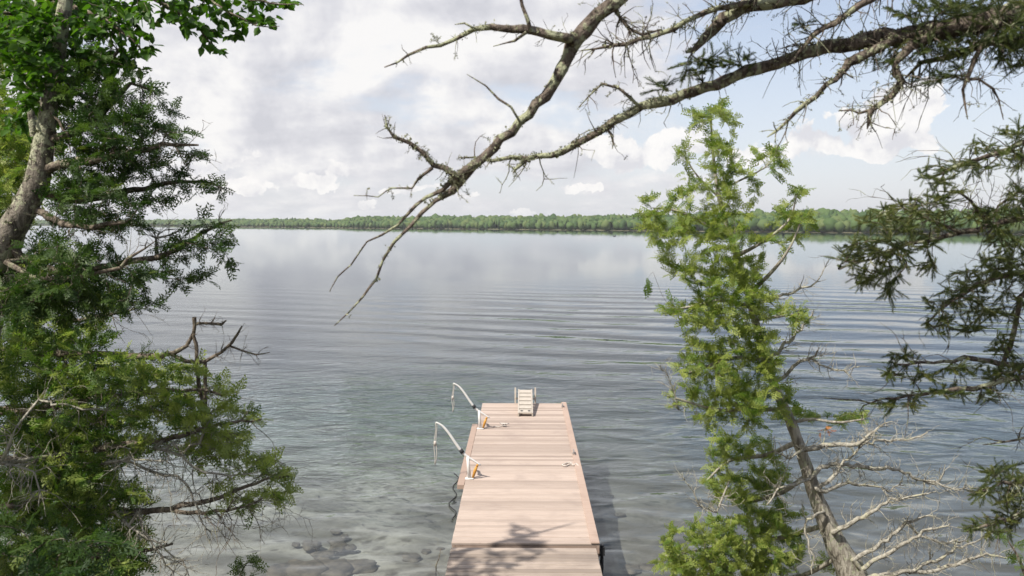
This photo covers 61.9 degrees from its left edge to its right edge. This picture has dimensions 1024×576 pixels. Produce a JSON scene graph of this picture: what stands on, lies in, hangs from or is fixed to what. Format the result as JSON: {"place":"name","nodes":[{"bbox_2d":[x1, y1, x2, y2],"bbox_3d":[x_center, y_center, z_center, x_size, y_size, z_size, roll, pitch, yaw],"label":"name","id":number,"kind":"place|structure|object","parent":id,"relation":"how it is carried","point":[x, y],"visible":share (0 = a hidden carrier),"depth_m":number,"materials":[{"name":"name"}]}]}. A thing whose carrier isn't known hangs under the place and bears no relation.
{"place":"outdoors","nodes":[
{"label":"outdoors","id":0,"kind":"place"},
{"bbox_2d":[0,280,1023,575],"bbox_3d":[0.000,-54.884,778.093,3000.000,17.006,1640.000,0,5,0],"label":"ground","id":1,"kind":"structure","parent":0,"point":[382,520],"depth_m":34.88,"materials":[{"name":"grey liquid"}]},
{"bbox_2d":[0,0,72,281],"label":"cedar tree","id":2,"kind":"object","parent":1,"relation":"on","point":[15,148],"visible":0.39,"depth_m":8.64,"materials":[{"name":"green plant"}]},
{"bbox_2d":[0,499,145,575],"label":"shrub","id":3,"kind":"object","parent":1,"relation":"on","point":[39,565],"visible":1,"depth_m":4.18,"materials":[{"name":"green plant"}]},
{"bbox_2d":[0,0,243,342],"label":"cedar tree","id":4,"kind":"object","parent":1,"relation":"on","point":[70,280],"visible":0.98,"depth_m":4.80,"materials":[{"name":"green plant"}]},
{"bbox_2d":[0,0,303,337],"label":"birch tree","id":5,"kind":"object","parent":1,"relation":"on","point":[34,22],"visible":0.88,"depth_m":4.80,"materials":[{"name":"green plant"}]},
{"bbox_2d":[0,277,315,575],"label":"cedar tree","id":6,"kind":"object","parent":1,"relation":"on","point":[82,474],"visible":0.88,"depth_m":5.81,"materials":[{"name":"green plant"}]},
{"bbox_2d":[227,552,268,575],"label":"shrub","id":7,"kind":"object","parent":1,"relation":"on","point":[252,560],"visible":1,"depth_m":6.70,"materials":[{"name":"green plant"}]},
{"bbox_2d":[266,562,289,575],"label":"rock","id":8,"kind":"object","parent":1,"relation":"on","point":[279,569],"visible":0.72,"depth_m":14.83,"materials":[{"name":"grey stone"}]},
{"bbox_2d":[291,542,300,546],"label":"rock","id":9,"kind":"object","parent":1,"relation":"on","point":[295,544],"visible":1,"depth_m":16.66,"materials":[{"name":"grey stone"}]},
{"bbox_2d":[286,559,329,575],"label":"rock","id":10,"kind":"object","parent":1,"relation":"on","point":[315,567],"visible":0.87,"depth_m":14.89,"materials":[{"name":"grey stone"}]},
{"bbox_2d":[301,540,319,551],"bbox_3d":[-3.906,5.014,16.607,0.373,0.153,0.508,-2,5,-29],"label":"rock","id":11,"kind":"object","parent":1,"relation":"on","point":[308,546],"visible":0.99,"depth_m":16.48,"materials":[{"name":"grey stone"}]},
{"bbox_2d":[301,540,321,547],"bbox_3d":[-3.924,5.017,16.661,0.453,0.130,0.379,0,5,3],"label":"rock","id":12,"kind":"object","parent":1,"relation":"on","point":[307,541],"visible":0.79,"depth_m":16.69,"materials":[{"name":"grey stone"}]},
{"bbox_2d":[309,550,334,558],"bbox_3d":[-3.549,5.012,16.024,0.465,0.147,0.340,-2,5,-26],"label":"rock","id":13,"kind":"object","parent":1,"relation":"on","point":[317,554],"visible":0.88,"depth_m":15.98,"materials":[{"name":"grey stone"}]},
{"bbox_2d":[330,529,341,534],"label":"rock","id":14,"kind":"object","parent":1,"relation":"on","point":[335,531],"visible":1,"depth_m":17.57,"materials":[{"name":"grey stone"}]},
{"bbox_2d":[318,558,353,575],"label":"rock","id":15,"kind":"object","parent":1,"relation":"on","point":[341,567],"visible":0.8,"depth_m":14.98,"materials":[{"name":"grey stone"}]},
{"bbox_2d":[327,538,345,545],"bbox_3d":[-3.464,5.019,16.816,0.409,0.116,0.343,0,5,-2],"label":"rock","id":16,"kind":"object","parent":1,"relation":"on","point":[331,541],"visible":0.69,"depth_m":16.80,"materials":[{"name":"grey stone"}]},
{"bbox_2d":[329,542,347,552],"bbox_3d":[-3.355,5.011,16.474,0.360,0.161,0.536,2,5,20],"label":"rock","id":17,"kind":"object","parent":1,"relation":"on","point":[338,547],"visible":0.93,"depth_m":16.35,"materials":[{"name":"grey stone"}]},
{"bbox_2d":[340,534,348,538],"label":"rock","id":18,"kind":"object","parent":1,"relation":"on","point":[344,536],"visible":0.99,"depth_m":17.23,"materials":[{"name":"grey stone"}]},
{"bbox_2d":[344,544,356,550],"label":"rock","id":19,"kind":"object","parent":1,"relation":"on","point":[350,547],"visible":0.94,"depth_m":16.42,"materials":[{"name":"grey stone"}]},
{"bbox_2d":[346,559,377,573],"bbox_3d":[-2.763,5.000,15.278,0.850,0.210,0.582,3,5,33],"label":"rock","id":20,"kind":"object","parent":1,"relation":"on","point":[362,566],"visible":0.73,"depth_m":15.17,"materials":[{"name":"grey stone"}]},
{"bbox_2d":[401,552,421,562],"bbox_3d":[-1.888,5.013,15.853,0.463,0.135,0.380,2,5,21],"label":"rock","id":21,"kind":"object","parent":1,"relation":"on","point":[412,557],"visible":1,"depth_m":15.76,"materials":[{"name":"grey stone"}]},
{"bbox_2d":[421,548,430,554],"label":"rock","id":22,"kind":"object","parent":1,"relation":"on","point":[425,551],"visible":1,"depth_m":16.20,"materials":[{"name":"grey stone"}]},
{"bbox_2d":[445,548,602,575],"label":"gangway","id":23,"kind":"object","parent":1,"relation":"on","point":[523,561],"visible":1,"depth_m":13.06,"materials":[{"name":"brown wood"}]},
{"bbox_2d":[451,402,604,574],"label":"dock","id":24,"kind":"object","parent":1,"relation":"on","point":[524,488],"visible":0.88,"depth_m":16.75,"materials":[{"name":"brown wood"}]},
{"bbox_2d":[448,473,458,519],"bbox_3d":[-1.202,4.259,17.553,0.180,0.033,2.944,0,5,-2],"label":"mooring line","id":25,"kind":"object","parent":24,"relation":"attached to","point":[454,498],"visible":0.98,"depth_m":17.26,"materials":[{"name":"black fabric"}]},
{"bbox_2d":[434,422,480,479],"bbox_3d":[-1.102,3.271,17.205,0.958,1.170,0.130,0,5,1],"label":"mooring whip","id":26,"kind":"object","parent":24,"relation":"on","point":[468,459],"visible":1,"depth_m":17.19,"materials":[{"name":"white paint"}]},
{"bbox_2d":[452,383,489,428],"bbox_3d":[-1.035,2.947,21.344,0.955,1.166,0.130,0,5,1],"label":"mooring whip","id":27,"kind":"object","parent":24,"relation":"on","point":[479,414],"visible":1,"depth_m":21.33,"materials":[{"name":"white paint"}]},
{"bbox_2d":[515,387,535,416],"bbox_3d":[0.370,3.139,23.631,0.614,0.449,1.861,0,5,1],"label":"dock ladder","id":28,"kind":"object","parent":24,"relation":"attached to","point":[525,398],"visible":1,"depth_m":23.64,"materials":[{"name":"plastic"}]},
{"bbox_2d":[33,205,1023,233],"bbox_3d":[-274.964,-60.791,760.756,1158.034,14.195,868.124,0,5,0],"label":"forest","id":29,"kind":"object","parent":1,"relation":"on","point":[835,220],"visible":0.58,"depth_m":525.70,"materials":[{"name":"green plant"}]},
{"bbox_2d":[601,492,613,498],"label":"rock","id":30,"kind":"object","parent":1,"relation":"on","point":[608,495],"visible":1,"depth_m":20.74,"materials":[{"name":"grey stone"}]},
{"bbox_2d":[608,529,618,533],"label":"rock","id":31,"kind":"object","parent":1,"relation":"on","point":[612,531],"visible":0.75,"depth_m":17.47,"materials":[{"name":"grey stone"}]},
{"bbox_2d":[614,512,625,516],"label":"rock","id":32,"kind":"object","parent":1,"relation":"on","point":[618,514],"visible":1,"depth_m":18.96,"materials":[{"name":"grey stone"}]},
{"bbox_2d":[623,563,640,574],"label":"rock","id":33,"kind":"object","parent":1,"relation":"on","point":[630,569],"visible":1,"depth_m":15.11,"materials":[{"name":"grey stone"}]},
{"bbox_2d":[638,563,656,571],"bbox_3d":[2.432,5.010,15.258,0.442,0.119,0.312,2,5,26],"label":"rock","id":34,"kind":"object","parent":1,"relation":"on","point":[646,567],"visible":0.77,"depth_m":15.18,"materials":[{"name":"grey stone"}]},
{"bbox_2d":[329,0,1023,325],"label":"spruce tree","id":35,"kind":"object","parent":1,"relation":"on","point":[997,24],"visible":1,"depth_m":3.32,"materials":[{"name":"brown plant"}]},
{"bbox_2d":[629,96,1023,575],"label":"cedar tree","id":36,"kind":"object","parent":1,"relation":"on","point":[844,559],"visible":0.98,"depth_m":9.40,"materials":[{"name":"green plant"}]},
{"bbox_2d":[808,114,1023,573],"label":"spruce tree","id":37,"kind":"object","parent":1,"relation":"on","point":[1009,261],"visible":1,"depth_m":4.24,"materials":[{"name":"green plant"}]},
{"bbox_2d":[993,528,1023,575],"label":"shrub","id":38,"kind":"object","parent":1,"relation":"on","point":[1017,557],"visible":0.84,"depth_m":8.62,"materials":[{"name":"green plant"}]},
{"bbox_2d":[0,225,1023,506],"bbox_3d":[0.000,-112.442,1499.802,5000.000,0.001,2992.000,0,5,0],"label":"water","id":39,"kind":"structure","parent":0,"point":[282,263],"depth_m":82.39,"materials":[{"name":"grey liquid"}]},
{"bbox_2d":[0,0,1023,219],"label":"sky","id":40,"kind":"structure","parent":0,"point":[294,112],"materials":[{"name":"white"}]},
{"bbox_2d":[160,225,1023,234],"bbox_3d":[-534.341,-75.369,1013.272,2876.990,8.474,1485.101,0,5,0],"label":"hills","id":41,"kind":"structure","parent":0,"point":[925,232],"depth_m":501.88,"materials":[{"name":"green plant"}]}
]}

